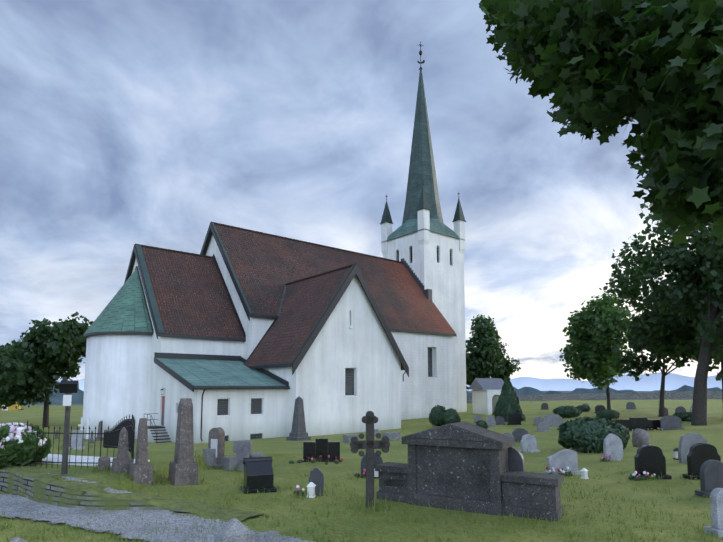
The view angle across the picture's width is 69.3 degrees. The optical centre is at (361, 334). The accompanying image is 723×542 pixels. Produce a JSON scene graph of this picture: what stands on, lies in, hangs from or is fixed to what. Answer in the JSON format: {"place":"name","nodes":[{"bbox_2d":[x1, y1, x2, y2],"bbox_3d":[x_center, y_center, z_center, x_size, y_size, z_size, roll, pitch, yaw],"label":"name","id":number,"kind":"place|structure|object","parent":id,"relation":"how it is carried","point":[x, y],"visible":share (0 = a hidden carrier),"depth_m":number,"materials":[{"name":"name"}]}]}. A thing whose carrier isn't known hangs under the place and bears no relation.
{"place":"outdoors","nodes":[
{"label":"outdoors","id":0,"kind":"place"},
{"bbox_2d":[0,476,315,541],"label":"gravel path","id":1,"kind":"structure","parent":0,"point":[183,524],"depth_m":8.52,"materials":[{"name":"gravel"}]},
{"bbox_2d":[135,244,213,258],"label":"roof ridge","id":2,"kind":"structure","parent":0,"point":[170,250],"depth_m":51.13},
{"bbox_2d":[285,263,355,284],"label":"roof ridge","id":3,"kind":"structure","parent":0,"point":[327,272],"depth_m":47.48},
{"bbox_2d":[0,0,720,380],"label":"sky","id":4,"kind":"structure","parent":0,"point":[124,124],"materials":[{"name":"blue"}]},
{"bbox_2d":[0,391,722,541],"bbox_3d":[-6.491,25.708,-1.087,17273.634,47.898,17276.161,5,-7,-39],"label":"terrain","id":5,"kind":"structure","parent":0,"point":[282,451],"depth_m":10.81,"materials":[{"name":"green plant"}]},
{"bbox_2d":[0,341,19,409],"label":"tree","id":6,"kind":"object","parent":5,"relation":"on","point":[5,406],"visible":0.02,"depth_m":62.25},
{"bbox_2d":[0,402,20,409],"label":"yellow farm house","id":7,"kind":"structure","parent":5,"relation":"on","point":[12,407],"depth_m":108.33,"materials":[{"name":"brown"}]},
{"bbox_2d":[0,347,25,391],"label":"tree","id":8,"kind":"object","parent":5,"relation":"on","point":[9,376],"visible":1,"depth_m":48.72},
{"bbox_2d":[9,537,26,541],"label":"granite post","id":9,"kind":"object","parent":5,"relation":"on","point":[16,539],"visible":1,"depth_m":6.52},
{"bbox_2d":[0,422,51,467],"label":"lilac shrub","id":10,"kind":"object","parent":5,"relation":"on","point":[13,452],"depth_m":11.51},
{"bbox_2d":[0,312,93,426],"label":"tree","id":11,"kind":"object","parent":5,"relation":"on","point":[61,346],"depth_m":59.20,"materials":[{"name":"plant"}]},
{"bbox_2d":[59,380,78,474],"bbox_3d":[-5.974,2.030,10.587,0.320,2.205,0.262,2,-6,-19],"label":"floodlight pole","id":12,"kind":"object","parent":5,"relation":"on","point":[68,388],"visible":0.85,"depth_m":10.57,"materials":[{"name":"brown wood"}]},
{"bbox_2d":[69,430,85,449],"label":"gravestone","id":13,"kind":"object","parent":5,"relation":"on","point":[78,437],"depth_m":15.65,"materials":[{"name":"stone"}]},
{"bbox_2d":[27,414,135,467],"bbox_3d":[-10.948,4.371,21.762,2.233,2.946,23.568,3,-6,-24],"label":"wrought iron fence","id":14,"kind":"object","parent":5,"relation":"on","point":[111,439],"visible":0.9,"depth_m":11.71,"materials":[{"name":"black"}]},
{"bbox_2d":[84,419,91,441],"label":"cross gravestone","id":15,"kind":"object","parent":5,"relation":"on","point":[87,439],"visible":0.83,"depth_m":42.20,"materials":[{"name":"grey stone"}]},
{"bbox_2d":[36,454,149,467],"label":"wall","id":16,"kind":"structure","parent":5,"relation":"on","point":[73,457],"depth_m":12.42,"materials":[{"name":"white stone"}]},
{"bbox_2d":[95,421,102,440],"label":"gravestone","id":17,"kind":"object","parent":5,"relation":"on","point":[98,438],"visible":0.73,"depth_m":42.40,"materials":[{"name":"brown stone"}]},
{"bbox_2d":[98,457,109,470],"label":"gravestone","id":18,"kind":"object","parent":5,"relation":"on","point":[103,462],"visible":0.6,"depth_m":11.13,"materials":[{"name":"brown stone"}]},
{"bbox_2d":[83,334,151,439],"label":"church apse","id":19,"kind":"structure","parent":5,"relation":"on","point":[117,378],"depth_m":43.69,"materials":[{"name":"white paint"}]},
{"bbox_2d":[83,268,153,338],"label":"apse roof","id":20,"kind":"structure","parent":19,"relation":"on","point":[124,311],"depth_m":45.14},
{"bbox_2d":[135,266,153,331],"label":"roof flashing","id":21,"kind":"object","parent":20,"relation":"attached to","point":[145,299],"visible":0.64,"depth_m":46.02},
{"bbox_2d":[111,427,132,473],"bbox_3d":[-5.064,2.565,11.102,0.395,1.222,0.444,4,-7,-33],"label":"gravestone","id":22,"kind":"object","parent":5,"relation":"on","point":[122,461],"visible":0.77,"depth_m":11.00,"materials":[{"name":"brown stone"}]},
{"bbox_2d":[0,464,265,521],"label":"dry stone wall","id":23,"kind":"structure","parent":5,"relation":"on","point":[32,484],"depth_m":9.51,"materials":[{"name":"stone"}]},
{"bbox_2d":[129,418,152,485],"bbox_3d":[-4.526,2.466,10.781,0.400,1.481,0.451,4,-7,-36],"label":"obelisk gravestone","id":24,"kind":"object","parent":5,"relation":"on","point":[141,469],"visible":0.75,"depth_m":10.68,"materials":[{"name":"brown stone"}]},
{"bbox_2d":[146,413,171,442],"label":"stairs","id":25,"kind":"structure","parent":5,"relation":"on","point":[157,434],"depth_m":39.66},
{"bbox_2d":[168,398,198,485],"bbox_3d":[-3.856,2.435,11.387,0.528,2.093,0.586,4,-7,-34],"label":"obelisk gravestone","id":26,"kind":"object","parent":5,"relation":"on","point":[183,467],"visible":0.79,"depth_m":11.24,"materials":[{"name":"grey stone"}]},
{"bbox_2d":[132,259,243,425],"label":"chancel wall","id":27,"kind":"structure","parent":5,"relation":"on","point":[187,346],"depth_m":43.91,"materials":[{"name":"white paint"}]},
{"bbox_2d":[124,244,245,339],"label":"chancel barge boards","id":28,"kind":"object","parent":27,"relation":"attached to","point":[153,306],"visible":0.65,"depth_m":46.32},
{"bbox_2d":[127,246,245,341],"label":"chancel roof","id":29,"kind":"structure","parent":27,"relation":"on","point":[192,298],"depth_m":47.59,"materials":[{"name":"tile"}]},
{"bbox_2d":[203,448,215,466],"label":"gravestone","id":30,"kind":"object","parent":5,"relation":"on","point":[210,459],"depth_m":13.31,"materials":[{"name":"grey stone"}]},
{"bbox_2d":[208,427,224,468],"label":"gravestone","id":31,"kind":"object","parent":5,"relation":"on","point":[216,439],"visible":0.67,"depth_m":13.44,"materials":[{"name":"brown stone"}]},
{"bbox_2d":[157,367,285,442],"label":"annex wall","id":32,"kind":"structure","parent":5,"relation":"on","point":[240,423],"depth_m":38.58,"materials":[{"name":"white paint"}]},
{"bbox_2d":[161,396,263,440],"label":"windows","id":33,"kind":"structure","parent":32,"relation":"in","point":[223,407],"depth_m":38.90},
{"bbox_2d":[154,352,289,391],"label":"annex roof","id":34,"kind":"structure","parent":32,"relation":"on","point":[190,371],"depth_m":41.09,"materials":[{"name":"metal"}]},
{"bbox_2d":[194,387,289,440],"bbox_3d":[-8.569,5.627,37.875,7.580,3.695,0.530,5,-7,-39],"label":"gutter and downspout","id":35,"kind":"object","parent":32,"relation":"attached to","point":[204,388],"visible":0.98,"depth_m":36.89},
{"bbox_2d":[221,455,239,470],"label":"gravestone","id":36,"kind":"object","parent":5,"relation":"on","point":[228,463],"depth_m":13.27,"materials":[{"name":"grey stone"}]},
{"bbox_2d":[214,518,253,541],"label":"granite post","id":37,"kind":"object","parent":5,"relation":"on","point":[234,530],"visible":1,"depth_m":6.80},
{"bbox_2d":[233,440,252,471],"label":"gravestone","id":38,"kind":"object","parent":5,"relation":"on","point":[242,449],"visible":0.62,"depth_m":13.42,"materials":[{"name":"grey stone"}]},
{"bbox_2d":[249,452,264,456],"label":"gravestone","id":39,"kind":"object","parent":5,"relation":"on","point":[259,454],"depth_m":14.08,"materials":[{"name":"grey stone"}]},
{"bbox_2d":[240,456,276,493],"bbox_3d":[-2.192,3.103,11.125,0.680,0.957,0.540,2,-6,-21],"label":"gravestone","id":40,"kind":"object","parent":5,"relation":"on","point":[258,475],"visible":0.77,"depth_m":10.99,"materials":[{"name":"stone"}]},
{"bbox_2d":[286,396,310,440],"bbox_3d":[-4.197,5.723,35.047,1.207,3.208,1.207,-6,-8,44],"label":"obelisk gravestone","id":41,"kind":"object","parent":5,"relation":"on","point":[298,432],"visible":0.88,"depth_m":34.83,"materials":[{"name":"grey stone"}]},
{"bbox_2d":[294,485,304,495],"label":"flowers","id":42,"kind":"object","parent":5,"relation":"on","point":[299,490],"visible":0.94,"depth_m":10.72,"materials":[{"name":"pink plant"}]},
{"bbox_2d":[306,482,315,497],"bbox_3d":[-1.013,3.121,10.540,0.165,0.297,0.165,-1,-6,12],"label":"grave lantern","id":43,"kind":"object","parent":5,"relation":"on","point":[310,486],"visible":0.83,"depth_m":10.48,"materials":[{"name":"white paint"}]},
{"bbox_2d":[289,455,342,464],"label":"flowers","id":44,"kind":"object","parent":5,"relation":"on","point":[336,461],"visible":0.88,"depth_m":15.41,"materials":[{"name":"red plant"}]},
{"bbox_2d":[308,467,323,495],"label":"gravestone","id":45,"kind":"object","parent":5,"relation":"on","point":[316,477],"visible":0.81,"depth_m":10.67,"materials":[{"name":"grey stone"}]},
{"bbox_2d":[301,438,340,461],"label":"gravestone","id":46,"kind":"object","parent":5,"relation":"on","point":[323,447],"visible":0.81,"depth_m":15.92,"materials":[{"name":"stone"}]},
{"bbox_2d":[206,234,453,419],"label":"nave wall","id":47,"kind":"structure","parent":5,"relation":"on","point":[422,394],"depth_m":58.93,"materials":[{"name":"paint"}]},
{"bbox_2d":[200,222,252,320],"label":"church barge boards","id":48,"kind":"object","parent":47,"relation":"attached to","point":[229,269],"visible":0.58,"depth_m":49.73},
{"bbox_2d":[211,222,402,262],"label":"roof ridge","id":49,"kind":"structure","parent":47,"relation":"on","point":[220,224],"depth_m":60.57,"materials":[{"name":"tile"}]},
{"bbox_2d":[202,224,456,336],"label":"nave roof","id":50,"kind":"structure","parent":47,"relation":"on","point":[266,268],"depth_m":58.15,"materials":[{"name":"tile"}]},
{"bbox_2d":[428,347,436,377],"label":"window","id":51,"kind":"structure","parent":47,"relation":"attached to","point":[430,362],"depth_m":61.53,"materials":[{"name":"grey glass"}]},
{"bbox_2d":[263,275,400,436],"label":"church transept","id":52,"kind":"structure","parent":5,"relation":"on","point":[363,347],"depth_m":43.07,"materials":[{"name":"white paint"}]},
{"bbox_2d":[240,357,288,385],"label":"church sacristy wall flashing","id":53,"kind":"object","parent":52,"relation":"attached to","point":[274,376],"visible":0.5,"depth_m":42.31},
{"bbox_2d":[245,267,404,369],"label":"transept roof","id":54,"kind":"structure","parent":52,"relation":"on","point":[305,303],"depth_m":44.51,"materials":[{"name":"tile"}]},
{"bbox_2d":[244,264,408,376],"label":"transept barge boards","id":55,"kind":"object","parent":52,"relation":"attached to","point":[324,318],"visible":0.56,"depth_m":43.24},
{"bbox_2d":[345,325,356,396],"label":"window","id":56,"kind":"structure","parent":52,"relation":"attached to","point":[349,382],"depth_m":43.33,"materials":[{"name":"grey glass"}]},
{"bbox_2d":[343,434,358,442],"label":"gravestone","id":57,"kind":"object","parent":5,"relation":"on","point":[346,438],"depth_m":27.60,"materials":[{"name":"grey stone"}]},
{"bbox_2d":[0,428,722,541],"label":"grass tufts and clumps","id":58,"kind":"object","parent":5,"relation":"on","point":[121,478],"visible":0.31,"depth_m":8.78,"materials":[{"name":"plant"}]},
{"bbox_2d":[350,411,389,508],"bbox_3d":[0.158,2.523,9.681,0.752,2.208,0.090,1,-6,-8],"label":"stone cross","id":59,"kind":"object","parent":5,"relation":"on","point":[369,444],"visible":0.96,"depth_m":9.68,"materials":[{"name":"stone"}]},
{"bbox_2d":[361,452,382,475],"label":"gravestone","id":60,"kind":"object","parent":5,"relation":"on","point":[378,460],"visible":0.38,"depth_m":13.03,"materials":[{"name":"grey stone"}]},
{"bbox_2d":[346,494,399,513],"bbox_3d":[0.220,3.069,9.600,0.892,0.305,0.743,5,-7,-39],"label":"grass tuft","id":61,"kind":"object","parent":5,"relation":"on","point":[364,503],"depth_m":9.50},
{"bbox_2d":[382,432,400,440],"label":"gravestone","id":62,"kind":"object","parent":5,"relation":"on","point":[393,436],"depth_m":29.48,"materials":[{"name":"grey stone"}]},
{"bbox_2d":[429,405,445,425],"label":"bush","id":63,"kind":"object","parent":5,"relation":"on","point":[433,415],"depth_m":45.94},
{"bbox_2d":[442,408,460,424],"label":"bush","id":64,"kind":"object","parent":5,"relation":"on","point":[452,414],"depth_m":44.73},
{"bbox_2d":[375,421,563,521],"bbox_3d":[1.908,2.581,9.829,3.499,1.843,0.840,-3,-7,30],"label":"grave monument","id":65,"kind":"object","parent":5,"relation":"on","point":[457,465],"visible":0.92,"depth_m":9.50,"materials":[{"name":"dark speckled granite"}]},
{"bbox_2d":[476,420,487,428],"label":"small shrub","id":66,"kind":"object","parent":5,"relation":"on","point":[481,423],"visible":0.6,"depth_m":40.16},
{"bbox_2d":[472,390,500,414],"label":"gate house walls","id":67,"kind":"structure","parent":5,"relation":"on","point":[484,401],"depth_m":64.11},
{"bbox_2d":[469,378,503,389],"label":"shed roof","id":68,"kind":"structure","parent":67,"relation":"on","point":[487,383],"depth_m":64.44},
{"bbox_2d":[465,314,509,389],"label":"tree","id":69,"kind":"object","parent":5,"relation":"on","point":[485,338],"depth_m":107.26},
{"bbox_2d":[485,416,495,426],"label":"gravestone","id":70,"kind":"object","parent":5,"relation":"on","point":[490,421],"depth_m":45.02,"materials":[{"name":"grey stone"}]},
{"bbox_2d":[495,416,505,424],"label":"gravestone","id":71,"kind":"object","parent":5,"relation":"on","point":[499,420],"depth_m":46.98,"materials":[{"name":"grey stone"}]},
{"bbox_2d":[490,357,520,381],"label":"tree behind gate","id":72,"kind":"object","parent":5,"relation":"on","point":[505,375],"visible":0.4,"depth_m":111.40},
{"bbox_2d":[492,379,525,421],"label":"conical thuja shrub","id":73,"kind":"object","parent":5,"relation":"on","point":[507,396],"depth_m":50.67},
{"bbox_2d":[507,413,521,424],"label":"gravestone","id":74,"kind":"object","parent":5,"relation":"on","point":[514,418],"depth_m":46.63,"materials":[{"name":"black stone"}]},
{"bbox_2d":[508,446,524,471],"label":"gravestone","id":75,"kind":"object","parent":5,"relation":"on","point":[516,462],"visible":0.19,"depth_m":9.74,"materials":[{"name":"grey stone"}]},
{"bbox_2d":[512,428,527,441],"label":"gravestone","id":76,"kind":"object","parent":5,"relation":"on","point":[518,433],"depth_m":24.09,"materials":[{"name":"grey stone"}]},
{"bbox_2d":[519,434,539,452],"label":"gravestone","id":77,"kind":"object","parent":5,"relation":"on","point":[528,442],"depth_m":19.01,"materials":[{"name":"stone"}]},
{"bbox_2d":[533,416,542,424],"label":"gravestone","id":78,"kind":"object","parent":5,"relation":"on","point":[537,420],"depth_m":45.86,"materials":[{"name":"grey stone"}]},
{"bbox_2d":[536,422,550,431],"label":"gravestone","id":79,"kind":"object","parent":5,"relation":"on","point":[542,426],"depth_m":36.85,"materials":[{"name":"grey stone"}]},
{"bbox_2d":[541,403,548,409],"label":"gravestone","id":80,"kind":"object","parent":5,"relation":"on","point":[544,406],"depth_m":71.13,"materials":[{"name":"grey stone"}]},
{"bbox_2d":[542,414,563,426],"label":"gravestone","id":81,"kind":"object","parent":5,"relation":"on","point":[552,420],"depth_m":43.36,"materials":[{"name":"grey stone"}]},
{"bbox_2d":[546,467,572,475],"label":"flowers","id":82,"kind":"object","parent":5,"relation":"on","point":[564,473],"visible":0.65,"depth_m":12.88,"materials":[{"name":"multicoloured plant"}]},
{"bbox_2d":[543,449,580,474],"bbox_3d":[5.033,3.330,13.106,0.932,0.899,0.270,1,-5,-10],"label":"gravestone","id":83,"kind":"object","parent":5,"relation":"on","point":[563,459],"depth_m":13.06,"materials":[{"name":"stone"}]},
{"bbox_2d":[552,406,581,416],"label":"shrub","id":84,"kind":"object","parent":5,"relation":"on","point":[561,412],"depth_m":52.09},
{"bbox_2d":[576,405,590,411],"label":"shrub","id":85,"kind":"object","parent":5,"relation":"on","point":[583,408],"depth_m":63.99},
{"bbox_2d":[580,468,588,478],"bbox_3d":[5.330,3.311,12.505,0.135,0.243,0.135,3,-7,-29],"label":"grave lantern","id":86,"kind":"object","parent":5,"relation":"on","point":[584,473],"visible":1,"depth_m":12.47,"materials":[{"name":"white paint"}]},
{"bbox_2d":[557,416,630,451],"bbox_3d":[8.524,3.638,19.325,2.834,1.284,2.576,5,-7,-39],"label":"bush","id":87,"kind":"object","parent":5,"relation":"on","point":[592,433],"depth_m":18.54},
{"bbox_2d":[559,288,633,409],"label":"tree","id":88,"kind":"object","parent":5,"relation":"on","point":[597,332],"depth_m":64.21,"materials":[{"name":"plant"}]},
{"bbox_2d":[594,405,604,412],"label":"gravestone","id":89,"kind":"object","parent":5,"relation":"on","point":[599,407],"depth_m":61.53,"materials":[{"name":"black stone"}]},
{"bbox_2d":[479,0,722,246],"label":"overhanging maple tree","id":90,"kind":"object","parent":5,"relation":"on","point":[653,69],"depth_m":6.27,"materials":[{"name":"plant"}]},
{"bbox_2d":[595,409,619,418],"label":"shrub","id":91,"kind":"object","parent":5,"relation":"on","point":[608,414],"depth_m":48.95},
{"bbox_2d":[603,434,622,460],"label":"gravestone","id":92,"kind":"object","parent":5,"relation":"on","point":[612,445],"depth_m":15.83,"materials":[{"name":"stone"}]},
{"bbox_2d":[517,391,721,400],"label":"churchyard boundary wall","id":93,"kind":"structure","parent":5,"relation":"on","point":[686,395],"depth_m":127.76,"materials":[{"name":"stone"}]},
{"bbox_2d":[626,402,636,409],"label":"gravestone","id":94,"kind":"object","parent":5,"relation":"on","point":[630,405],"depth_m":71.11,"materials":[{"name":"grey stone"}]},
{"bbox_2d":[614,417,659,430],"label":"gravestone","id":95,"kind":"object","parent":5,"relation":"on","point":[643,423],"visible":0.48,"depth_m":34.72,"materials":[{"name":"black stone"}]},
{"bbox_2d":[632,428,650,446],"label":"gravestone","id":96,"kind":"object","parent":5,"relation":"on","point":[641,437],"visible":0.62,"depth_m":20.86,"materials":[{"name":"stone"}]},
{"bbox_2d":[628,471,655,480],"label":"flowers","id":97,"kind":"object","parent":5,"relation":"on","point":[641,477],"visible":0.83,"depth_m":12.20,"materials":[{"name":"multicoloured plant"}]},
{"bbox_2d":[630,445,671,479],"bbox_3d":[6.851,3.155,12.410,0.855,1.061,0.270,0,-5,-3],"label":"gravestone","id":98,"kind":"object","parent":5,"relation":"on","point":[650,459],"depth_m":12.36,"materials":[{"name":"black stone"}]},
{"bbox_2d":[603,203,722,425],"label":"tree","id":99,"kind":"object","parent":5,"relation":"on","point":[683,260],"depth_m":39.89,"materials":[{"name":"plant"}]},
{"bbox_2d":[611,313,720,416],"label":"tree","id":100,"kind":"object","parent":5,"relation":"on","point":[631,360],"depth_m":53.89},
{"bbox_2d":[617,250,722,402],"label":"tree","id":101,"kind":"object","parent":5,"relation":"on","point":[660,333],"depth_m":48.43,"materials":[{"name":"plant"}]},
{"bbox_2d":[658,415,683,429],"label":"gravestone","id":102,"kind":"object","parent":5,"relation":"on","point":[669,422],"depth_m":34.21,"materials":[{"name":"grey stone"}]},
{"bbox_2d":[672,448,678,459],"bbox_3d":[9.787,3.686,16.228,0.195,0.351,0.195,-1,-6,10],"label":"grave lantern","id":103,"kind":"object","parent":5,"relation":"on","point":[675,451],"visible":0.64,"depth_m":16.17,"materials":[{"name":"white metal"}]},
{"bbox_2d":[675,406,685,412],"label":"gravestone","id":104,"kind":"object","parent":5,"relation":"on","point":[679,409],"depth_m":49.91,"materials":[{"name":"grey stone"}]},
{"bbox_2d":[673,412,691,420],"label":"shrub","id":105,"kind":"object","parent":5,"relation":"on","point":[684,416],"visible":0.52,"depth_m":46.55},
{"bbox_2d":[678,433,706,462],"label":"gravestone","id":106,"kind":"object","parent":5,"relation":"on","point":[687,441],"depth_m":15.22,"materials":[{"name":"grey stone"}]},
{"bbox_2d":[682,443,720,479],"bbox_3d":[8.121,3.127,12.400,0.918,1.099,0.270,0,-5,-4],"label":"gravestone","id":107,"kind":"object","parent":5,"relation":"on","point":[699,455],"depth_m":12.36,"materials":[{"name":"black stone"}]},
{"bbox_2d":[695,459,722,497],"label":"gravestone","id":108,"kind":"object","parent":5,"relation":"on","point":[711,474],"depth_m":10.45,"materials":[{"name":"grey stone"}]},
{"bbox_2d":[703,488,722,536],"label":"gravestone","id":109,"kind":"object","parent":5,"relation":"on","point":[716,500],"depth_m":7.88,"materials":[{"name":"stone"}]},
{"bbox_2d":[24,385,721,403],"bbox_3d":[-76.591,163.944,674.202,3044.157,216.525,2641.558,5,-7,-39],"label":"forest ridge","id":110,"kind":"structure","parent":0,"point":[78,397],"depth_m":1686.52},
{"bbox_2d":[57,372,721,390],"bbox_3d":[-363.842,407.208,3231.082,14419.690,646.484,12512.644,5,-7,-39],"label":"distant mountains","id":111,"kind":"structure","parent":0,"point":[652,381],"depth_m":7981.68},
{"bbox_2d":[383,231,466,411],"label":"church tower","id":112,"kind":"structure","parent":0,"point":[443,279],"depth_m":70.61,"materials":[{"name":"paint"}]},
{"bbox_2d":[401,258,431,300],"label":"stepped flashing","id":113,"kind":"object","parent":112,"relation":"attached to","point":[427,293],"visible":0.4,"depth_m":68.32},
{"bbox_2d":[381,69,462,242],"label":"spire","id":114,"kind":"structure","parent":112,"relation":"on","point":[421,166],"depth_m":73.46,"materials":[{"name":"metal"}]},
{"bbox_2d":[417,42,424,69],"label":"church spire finial","id":115,"kind":"object","parent":114,"relation":"on","point":[420,54],"visible":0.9,"depth_m":76.72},
{"bbox_2d":[380,181,465,254],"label":"corner turrets","id":116,"kind":"object","parent":112,"relation":"on","point":[423,214],"visible":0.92,"depth_m":73.09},
{"bbox_2d":[397,247,451,264],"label":"belfry windows","id":117,"kind":"structure","parent":112,"relation":"in","point":[437,256],"depth_m":70.45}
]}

